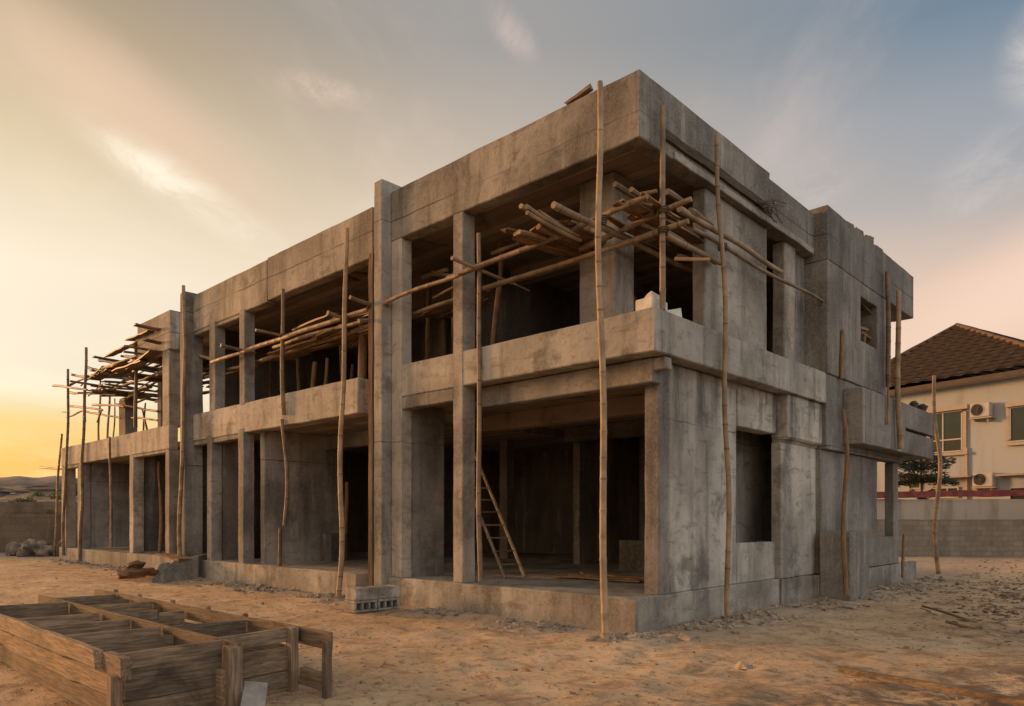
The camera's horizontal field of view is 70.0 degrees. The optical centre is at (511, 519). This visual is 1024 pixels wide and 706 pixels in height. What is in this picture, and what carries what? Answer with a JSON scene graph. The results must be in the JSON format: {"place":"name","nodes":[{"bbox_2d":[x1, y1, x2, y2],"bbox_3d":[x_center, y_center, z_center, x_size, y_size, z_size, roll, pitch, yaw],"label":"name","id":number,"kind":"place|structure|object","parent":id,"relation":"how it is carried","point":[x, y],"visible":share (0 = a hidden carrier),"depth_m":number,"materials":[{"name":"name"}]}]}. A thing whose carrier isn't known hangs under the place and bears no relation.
{"place":"outdoors","nodes":[
{"label":"outdoors","id":0,"kind":"place"},
{"bbox_2d":[0,476,77,486],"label":"hill","id":1,"kind":"structure","parent":0,"point":[11,481],"depth_m":324.12,"materials":[{"name":"brown soil"}]},
{"bbox_2d":[0,486,77,501],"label":"earth bank","id":2,"kind":"structure","parent":0,"point":[7,497],"depth_m":67.96,"materials":[{"name":"brown soil"}]},
{"bbox_2d":[0,490,14,495],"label":"distant house","id":3,"kind":"structure","parent":2,"relation":"on","point":[3,492],"depth_m":76.67,"materials":[{"name":"tile"}]},
{"bbox_2d":[9,490,28,494],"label":"distant house","id":4,"kind":"structure","parent":2,"relation":"on","point":[18,492],"depth_m":76.98,"materials":[{"name":"tile"}]},
{"bbox_2d":[32,491,44,496],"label":"weed clump","id":5,"kind":"object","parent":2,"relation":"on","point":[38,494],"visible":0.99,"depth_m":51.98,"materials":[{"name":"green plant"}]},
{"bbox_2d":[23,486,77,495],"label":"distant house","id":6,"kind":"structure","parent":2,"relation":"on","point":[46,491],"depth_m":74.17,"materials":[{"name":"tile"}]},
{"bbox_2d":[29,482,77,487],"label":"distant house","id":7,"kind":"structure","parent":2,"relation":"on","point":[45,485],"depth_m":79.66,"materials":[{"name":"grey"}]},
{"bbox_2d":[0,553,1023,705],"bbox_3d":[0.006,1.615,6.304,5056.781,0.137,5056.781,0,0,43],"label":"ground","id":8,"kind":"structure","parent":0,"point":[807,661],"depth_m":8.96,"materials":[{"name":"brown sand"}]},
{"bbox_2d":[5,541,20,555],"bbox_3d":[-22.481,1.406,33.175,0.711,0.833,0.977,0,0,11],"label":"rock","id":9,"kind":"object","parent":8,"relation":"on","point":[11,548],"visible":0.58,"depth_m":32.83,"materials":[{"name":"stone"}]},
{"bbox_2d":[16,549,28,556],"bbox_3d":[-21.182,1.487,31.613,0.491,0.426,0.302,0,0,-13],"label":"rock","id":10,"kind":"object","parent":8,"relation":"on","point":[22,553],"visible":0.81,"depth_m":31.56,"materials":[{"name":"stone"}]},
{"bbox_2d":[16,538,39,556],"bbox_3d":[-21.478,1.431,32.545,1.125,1.159,1.008,0,0,43],"label":"rock","id":11,"kind":"object","parent":8,"relation":"on","point":[30,545],"visible":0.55,"depth_m":32.30,"materials":[{"name":"stone"}]},
{"bbox_2d":[0,514,77,552],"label":"block wall","id":12,"kind":"structure","parent":8,"relation":"on","point":[19,528],"depth_m":36.26,"materials":[{"name":"grey concrete"}]},
{"bbox_2d":[43,509,55,513],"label":"weed clump","id":13,"kind":"object","parent":12,"relation":"on","point":[50,511],"visible":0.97,"depth_m":42.92,"materials":[{"name":"green plant"}]},
{"bbox_2d":[0,502,77,514],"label":"retaining wall","id":14,"kind":"structure","parent":8,"relation":"on","point":[36,508],"depth_m":44.00,"materials":[{"name":"concrete"}]},
{"bbox_2d":[12,498,25,501],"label":"weed clump","id":15,"kind":"object","parent":14,"relation":"on","point":[17,500],"visible":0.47,"depth_m":45.39,"materials":[{"name":"green plant"}]},
{"bbox_2d":[21,496,36,501],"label":"weed clump","id":16,"kind":"object","parent":14,"relation":"on","point":[31,499],"visible":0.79,"depth_m":45.94,"materials":[{"name":"green plant"}]},
{"bbox_2d":[48,490,61,499],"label":"weed clump","id":17,"kind":"object","parent":14,"relation":"on","point":[54,496],"visible":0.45,"depth_m":45.76,"materials":[{"name":"green plant"}]},
{"bbox_2d":[33,549,47,556],"bbox_3d":[-20.551,1.494,31.872,0.512,0.458,0.438,0,0,-4],"label":"rock","id":18,"kind":"object","parent":8,"relation":"on","point":[40,552],"visible":0.82,"depth_m":31.78,"materials":[{"name":"stone"}]},
{"bbox_2d":[37,540,51,548],"bbox_3d":[-21.602,1.418,33.636,0.964,0.952,0.770,0,0,-15],"label":"rock","id":19,"kind":"object","parent":8,"relation":"on","point":[41,543],"visible":0.28,"depth_m":33.49,"materials":[{"name":"stone"}]},
{"bbox_2d":[42,545,53,555],"bbox_3d":[-20.770,1.448,32.720,0.713,0.631,0.725,0,0,6],"label":"rock","id":20,"kind":"object","parent":8,"relation":"on","point":[48,549],"visible":0.49,"depth_m":32.53,"materials":[{"name":"stone"}]},
{"bbox_2d":[53,434,62,554],"bbox_3d":[-19.870,-1.060,31.989,1.184,5.299,0.150,0,0,43],"label":"bamboo pole","id":21,"kind":"object","parent":8,"relation":"on","point":[57,503],"visible":1,"depth_m":31.97,"materials":[{"name":"brown wood"}]},
{"bbox_2d":[38,466,61,469],"bbox_3d":[-20.771,-2.315,32.848,3.509,0.354,0.167,0,0,43],"label":"stick","id":22,"kind":"object","parent":21,"relation":"on","point":[41,467],"visible":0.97,"depth_m":32.81,"materials":[{"name":"brown wood"}]},
{"bbox_2d":[53,542,76,555],"bbox_3d":[-20.028,1.394,32.822,0.878,0.805,1.019,0,0,43],"label":"rock","id":23,"kind":"object","parent":8,"relation":"on","point":[59,544],"visible":0.18,"depth_m":32.53,"materials":[{"name":"stone"}]},
{"bbox_2d":[52,323,209,560],"bbox_3d":[-14.195,-2.439,28.089,11.560,8.263,4.543,0,0,43],"label":"bamboo scaffold","id":24,"kind":"object","parent":8,"relation":"on","point":[116,369],"visible":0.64,"depth_m":27.88,"materials":[{"name":"brown wood"}]},
{"bbox_2d":[116,567,151,578],"bbox_3d":[-10.296,1.442,19.983,0.460,0.330,1.265,0,0,23],"label":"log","id":25,"kind":"object","parent":8,"relation":"on","point":[126,573],"visible":0.97,"depth_m":19.72,"materials":[{"name":"brown wood"}]},
{"bbox_2d":[126,560,145,567],"bbox_3d":[-10.291,1.235,20.054,0.356,0.229,0.841,0,0,7],"label":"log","id":26,"kind":"object","parent":25,"relation":"on","point":[136,564],"visible":1,"depth_m":19.90,"materials":[{"name":"brown wood"}]},
{"bbox_2d":[145,567,158,575],"bbox_3d":[-10.199,1.472,20.466,0.321,0.248,1.020,0,0,12],"label":"log","id":27,"kind":"object","parent":8,"relation":"on","point":[154,572],"visible":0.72,"depth_m":20.54,"materials":[{"name":"brown wood"}]},
{"bbox_2d":[155,562,169,572],"bbox_3d":[-9.982,1.457,20.995,0.568,0.471,0.429,0,0,43],"label":"rubble lump","id":28,"kind":"object","parent":8,"relation":"on","point":[162,566],"visible":0.41,"depth_m":20.83,"materials":[{"name":"concrete"}]},
{"bbox_2d":[0,589,332,705],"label":"timber formwork","id":29,"kind":"object","parent":8,"relation":"on","point":[138,647],"visible":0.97,"depth_m":6.76,"materials":[{"name":"brown wood"}]},
{"bbox_2d":[152,553,206,582],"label":"broken slab","id":30,"kind":"structure","parent":8,"relation":"on","point":[177,570],"depth_m":19.50,"materials":[{"name":"concrete"}]},
{"bbox_2d":[156,552,188,561],"bbox_3d":[-9.200,1.028,20.083,1.618,0.188,0.568,0,0,43],"label":"plank","id":31,"kind":"object","parent":30,"relation":"on","point":[172,556],"visible":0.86,"depth_m":20.04,"materials":[{"name":"brown wood"}]},
{"bbox_2d":[177,285,186,555],"bbox_3d":[-9.110,-2.589,20.218,0.397,7.674,0.182,0,0,43],"label":"bamboo pole","id":32,"kind":"object","parent":30,"relation":"on","point":[179,513],"visible":0.93,"depth_m":20.17,"materials":[{"name":"brown wood"}]},
{"bbox_2d":[240,681,267,705],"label":"board","id":33,"kind":"object","parent":8,"relation":"on","point":[254,693],"visible":1,"depth_m":6.09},
{"bbox_2d":[198,228,390,598],"bbox_3d":[-5.792,-2.168,17.800,9.903,7.645,1.956,0,0,43],"label":"bamboo scaffold","id":34,"kind":"object","parent":8,"relation":"on","point":[319,330],"visible":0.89,"depth_m":16.36,"materials":[{"name":"brown wood"}]},
{"bbox_2d":[344,599,376,612],"bbox_3d":[-2.665,1.516,12.899,0.343,0.209,0.476,0,0,43],"label":"concrete block","id":35,"kind":"object","parent":8,"relation":"on","point":[350,606],"depth_m":12.78,"materials":[{"name":"grey concrete"}]},
{"bbox_2d":[345,586,377,600],"bbox_3d":[-2.647,1.307,12.893,0.344,0.214,0.477,0,0,43],"label":"concrete block","id":36,"kind":"object","parent":35,"relation":"on","point":[361,593],"depth_m":12.76,"materials":[{"name":"grey concrete"}]},
{"bbox_2d":[368,254,373,585],"bbox_3d":[-2.759,-1.825,14.449,0.148,6.834,0.130,0,0,43],"label":"timber post","id":37,"kind":"object","parent":8,"relation":"on","point":[371,422],"visible":0.71,"depth_m":14.39,"materials":[{"name":"brown wood"}]},
{"bbox_2d":[377,597,398,610],"bbox_3d":[-2.327,1.517,13.247,0.343,0.211,0.473,0,0,43],"label":"concrete block","id":38,"kind":"object","parent":8,"relation":"on","point":[387,603],"depth_m":13.15,"materials":[{"name":"grey concrete"}]},
{"bbox_2d":[370,585,398,598],"bbox_3d":[-2.333,1.307,13.271,0.346,0.211,0.474,0,0,43],"label":"concrete block","id":39,"kind":"object","parent":38,"relation":"on","point":[387,591],"depth_m":13.15,"materials":[{"name":"grey concrete"}]},
{"bbox_2d":[59,69,934,633],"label":"concrete building","id":40,"kind":"structure","parent":8,"relation":"on","point":[791,393],"depth_m":14.75,"materials":[{"name":"grey concrete"}]},
{"bbox_2d":[108,437,112,547],"bbox_3d":[-14.266,-0.968,26.013,0.149,3.939,0.120,0,0,12],"label":"bamboo pole","id":41,"kind":"object","parent":40,"relation":"on","point":[111,496],"visible":1,"depth_m":25.98,"materials":[{"name":"brown wood"}]},
{"bbox_2d":[157,462,162,551],"bbox_3d":[-12.213,-0.429,25.379,0.181,3.149,0.167,0,0,-24],"label":"timber prop","id":42,"kind":"object","parent":40,"relation":"on","point":[160,514],"visible":1,"depth_m":25.34,"materials":[{"name":"brown wood"}]},
{"bbox_2d":[268,336,272,396],"bbox_3d":[-7.253,-3.970,21.925,0.132,3.064,0.126,0,0,21],"label":"timber prop","id":43,"kind":"object","parent":40,"relation":"on","point":[270,373],"visible":0.49,"depth_m":21.89,"materials":[{"name":"brown wood"}]},
{"bbox_2d":[295,321,300,390],"bbox_3d":[-5.949,-3.970,20.329,0.177,3.071,0.218,0,0,-24],"label":"timber prop","id":44,"kind":"object","parent":40,"relation":"on","point":[298,377],"visible":0.33,"depth_m":20.32,"materials":[{"name":"brown wood"}]},
{"bbox_2d":[310,362,316,387],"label":"timber prop","id":45,"kind":"object","parent":40,"relation":"on","point":[314,373],"visible":0.43,"depth_m":18.56,"materials":[{"name":"brown wood"}]},
{"bbox_2d":[324,358,328,384],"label":"timber prop","id":46,"kind":"object","parent":40,"relation":"on","point":[326,372],"visible":0.38,"depth_m":18.55,"materials":[{"name":"brown wood"}]},
{"bbox_2d":[338,315,341,380],"bbox_3d":[-4.619,-3.969,19.716,0.164,3.067,0.122,0,0,21],"label":"timber prop","id":47,"kind":"object","parent":40,"relation":"on","point":[340,353],"visible":0.22,"depth_m":19.69,"materials":[{"name":"brown wood"}]},
{"bbox_2d":[344,482,348,560],"bbox_3d":[-4.452,0.070,19.575,0.171,2.149,0.170,0,0,-24],"label":"timber prop","id":48,"kind":"object","parent":40,"relation":"on","point":[346,507],"visible":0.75,"depth_m":19.55,"materials":[{"name":"brown wood"}]},
{"bbox_2d":[350,364,353,378],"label":"timber prop","id":49,"kind":"object","parent":40,"relation":"on","point":[352,372],"visible":0.27,"depth_m":17.93,"materials":[{"name":"brown wood"}]},
{"bbox_2d":[358,322,367,378],"bbox_3d":[-3.301,-3.403,16.164,0.211,1.897,0.215,0,0,43],"label":"log post","id":50,"kind":"object","parent":40,"relation":"on","point":[362,358],"visible":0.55,"depth_m":16.09,"materials":[{"name":"brown wood"}]},
{"bbox_2d":[425,272,431,359],"bbox_3d":[-1.869,-3.970,16.323,0.170,3.068,0.138,0,0,-24],"label":"timber prop","id":51,"kind":"object","parent":40,"relation":"on","point":[427,334],"visible":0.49,"depth_m":16.27,"materials":[{"name":"brown wood"}]},
{"bbox_2d":[490,242,503,344],"bbox_3d":[-0.308,-3.993,14.722,0.315,3.116,0.120,0,0,28],"label":"timber prop","id":52,"kind":"object","parent":40,"relation":"on","point":[496,304],"visible":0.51,"depth_m":14.68,"materials":[{"name":"brown wood"}]},
{"bbox_2d":[475,452,525,577],"bbox_3d":[-0.452,-0.140,14.548,1.526,2.554,0.593,0,0,43],"label":"ladder","id":53,"kind":"object","parent":40,"relation":"on","point":[495,551],"visible":0.66,"depth_m":14.39,"materials":[{"name":"brown wood"}]},
{"bbox_2d":[564,83,593,104],"bbox_3d":[1.023,-6.482,11.197,0.519,0.136,0.105,0,0,43],"label":"board","id":54,"kind":"object","parent":40,"relation":"on","point":[586,90],"visible":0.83,"depth_m":11.13,"materials":[{"name":"brown wood"}]},
{"bbox_2d":[553,572,644,581],"bbox_3d":[1.755,1.068,13.698,2.193,0.094,0.980,0,0,43],"label":"timber scrap","id":55,"kind":"object","parent":40,"relation":"on","point":[610,577],"visible":0.87,"depth_m":13.49,"materials":[{"name":"brown wood"}]},
{"bbox_2d":[635,291,681,316],"bbox_3d":[2.210,-2.908,10.910,0.401,0.794,0.804,0,0,43],"label":"plaster box","id":56,"kind":"object","parent":40,"relation":"on","point":[651,299],"visible":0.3,"depth_m":10.65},
{"bbox_2d":[758,198,786,223],"bbox_3d":[4.735,-5.625,13.278,0.231,0.528,1.032,0,0,43],"label":"brushwood","id":57,"kind":"object","parent":40,"relation":"attached to","point":[771,206],"visible":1,"depth_m":13.21,"materials":[{"name":"wood"}]},
{"bbox_2d":[840,329,844,378],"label":"timber prop","id":58,"kind":"object","parent":40,"relation":"on","point":[842,356],"visible":1,"depth_m":15.33,"materials":[{"name":"brown wood"}]},
{"bbox_2d":[885,271,890,386],"bbox_3d":[8.943,-4.518,17.398,0.141,2.729,0.225,0,0,43],"label":"bamboo pole","id":59,"kind":"object","parent":40,"relation":"on","point":[888,339],"visible":0.99,"depth_m":17.35,"materials":[{"name":"brown wood"}]},
{"bbox_2d":[887,384,889,423],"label":"timber prop","id":60,"kind":"object","parent":40,"relation":"on","point":[888,406],"visible":1,"depth_m":16.35,"materials":[{"name":"brown wood"}]},
{"bbox_2d":[894,290,903,448],"bbox_3d":[8.849,-3.406,16.741,0.170,3.583,0.362,0,0,43],"label":"bamboo pole","id":61,"kind":"object","parent":40,"relation":"on","point":[899,427],"visible":1,"depth_m":16.69,"materials":[{"name":"wood"}]},
{"bbox_2d":[909,401,918,407],"bbox_3d":[10.054,-2.872,18.299,0.219,0.194,0.219,0,0,43],"label":"plant pot","id":62,"kind":"object","parent":40,"relation":"on","point":[914,404],"visible":0.89,"depth_m":18.23,"materials":[{"name":"plastic"}]},
{"bbox_2d":[917,404,927,410],"bbox_3d":[10.528,-2.872,18.803,0.306,0.194,0.306,0,0,43],"label":"plant pot","id":63,"kind":"object","parent":40,"relation":"on","point":[923,407],"visible":0.75,"depth_m":18.70,"materials":[{"name":"plastic"}]},
{"bbox_2d":[38,559,972,643],"bbox_3d":[-4.502,1.580,18.049,32.197,0.206,13.569,0,0,17],"label":"debris","id":64,"kind":"object","parent":8,"relation":"on","point":[709,622],"visible":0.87,"depth_m":12.61,"materials":[{"name":"concrete"}]},
{"bbox_2d":[1,569,1023,705],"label":"earth clods","id":65,"kind":"object","parent":8,"relation":"on","point":[526,669],"visible":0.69,"depth_m":8.35,"materials":[{"name":"brown soil"}]},
{"bbox_2d":[382,80,823,640],"bbox_3d":[1.751,-2.201,12.378,9.135,7.709,5.324,0,0,1],"label":"bamboo scaffold","id":66,"kind":"object","parent":8,"relation":"on","point":[641,207],"visible":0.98,"depth_m":11.27,"materials":[{"name":"brown wood"}]},
{"bbox_2d":[734,661,753,670],"bbox_3d":[2.447,1.549,7.735,0.123,0.108,0.238,0,0,-20],"label":"rubble lump","id":67,"kind":"object","parent":8,"relation":"on","point":[742,665],"visible":1,"depth_m":7.69,"materials":[{"name":"stone"}]},
{"bbox_2d":[841,409,849,594],"bbox_3d":[6.319,-0.331,13.883,0.113,3.532,0.154,0,0,-25],"label":"timber prop","id":68,"kind":"object","parent":8,"relation":"on","point":[843,526],"visible":1,"depth_m":13.85,"materials":[{"name":"brown wood"}]},
{"bbox_2d":[901,534,904,577],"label":"timber prop","id":69,"kind":"object","parent":8,"relation":"on","point":[903,557],"visible":1,"depth_m":18.21,"materials":[{"name":"brown wood"}]},
{"bbox_2d":[898,450,960,498],"bbox_3d":[19.629,-1.028,34.991,3.194,5.267,3.219,0,0,43],"label":"layered tree","id":70,"kind":"object","parent":8,"relation":"on","point":[909,477],"visible":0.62,"depth_m":34.55,"materials":[{"name":"green plant"}]},
{"bbox_2d":[837,667,1023,705],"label":"plank","id":71,"kind":"object","parent":8,"relation":"on","point":[981,695],"visible":1,"depth_m":6.71,"materials":[{"name":"brown wood"}]},
{"bbox_2d":[932,375,942,573],"bbox_3d":[12.688,-1.314,21.885,0.237,6.039,0.314,0,0,-27],"label":"bamboo pole","id":72,"kind":"object","parent":8,"relation":"on","point":[935,516],"visible":0.98,"depth_m":21.82,"materials":[{"name":"brown wood"}]},
{"bbox_2d":[920,605,968,619],"bbox_3d":[7.166,1.583,12.201,0.258,0.190,1.258,0,0,1],"label":"branch","id":73,"kind":"object","parent":8,"relation":"on","point":[941,611],"visible":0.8,"depth_m":12.31,"materials":[{"name":"brown wood"}]},
{"bbox_2d":[877,323,1023,499],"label":"cream house","id":74,"kind":"structure","parent":8,"relation":"on","point":[967,365],"depth_m":36.75,"materials":[{"name":"paint"}]},
{"bbox_2d":[908,483,919,488],"bbox_3d":[21.398,-1.849,38.820,0.190,0.475,0.688,0,0,-31],"label":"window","id":75,"kind":"structure","parent":74,"relation":"in","point":[917,486],"depth_m":38.78,"materials":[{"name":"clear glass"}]},
{"bbox_2d":[926,404,969,455],"bbox_3d":[22.176,-4.485,37.340,0.380,2.483,2.201,0,0,-31],"label":"window","id":76,"kind":"structure","parent":74,"relation":"in","point":[951,421],"depth_m":37.09,"materials":[{"name":"clear glass"}]},
{"bbox_2d":[940,487,958,497],"bbox_3d":[22.290,-1.370,37.335,0.190,0.554,1.050,0,0,-31],"label":"window","id":77,"kind":"structure","parent":74,"relation":"in","point":[942,488],"depth_m":37.21,"materials":[{"name":"clear glass"}]},
{"bbox_2d":[969,402,996,421],"bbox_3d":[22.977,-5.214,35.716,0.480,0.932,1.025,0,0,-31],"label":"air conditioner","id":78,"kind":"object","parent":74,"relation":"attached to","point":[980,411],"visible":1,"depth_m":35.59,"materials":[{"name":"white metal"}]},
{"bbox_2d":[972,472,999,489],"bbox_3d":[23.044,-1.816,35.603,0.480,0.910,1.048,0,0,-31],"label":"air conditioner","id":79,"kind":"object","parent":74,"relation":"attached to","point":[983,480],"visible":0.99,"depth_m":35.47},
{"bbox_2d":[1005,401,1023,445],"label":"window","id":80,"kind":"structure","parent":74,"relation":"in","point":[1014,410],"depth_m":34.62,"materials":[{"name":"clear glass"}]},
{"bbox_2d":[1009,487,1023,498],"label":"window","id":81,"kind":"structure","parent":74,"relation":"in","point":[1010,488],"depth_m":34.63,"materials":[{"name":"clear glass"}]},
{"bbox_2d":[877,519,1023,556],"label":"block wall","id":82,"kind":"structure","parent":8,"relation":"on","point":[980,537],"depth_m":31.92,"materials":[{"name":"grey concrete"}]},
{"bbox_2d":[877,499,1023,519],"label":"boundary wall","id":83,"kind":"structure","parent":8,"relation":"on","point":[919,509],"depth_m":33.30,"materials":[{"name":"grey concrete"}]},
{"bbox_2d":[877,489,1023,497],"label":"coping","id":84,"kind":"object","parent":83,"relation":"on","point":[932,494],"visible":0.85,"depth_m":33.13,"materials":[{"name":"red paint"}]},
{"bbox_2d":[945,618,976,627],"bbox_3d":[6.697,1.558,10.740,0.573,0.234,0.390,0,0,30],"label":"branch","id":85,"kind":"object","parent":8,"relation":"on","point":[955,623],"visible":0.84,"depth_m":10.87,"materials":[{"name":"brown wood"}]},
{"bbox_2d":[905,560,1023,648],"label":"rubbish","id":86,"kind":"object","parent":8,"relation":"on","point":[1014,611],"visible":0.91,"depth_m":14.59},
{"bbox_2d":[0,0,1023,477],"label":"sky","id":87,"kind":"structure","parent":0,"point":[149,149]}
]}

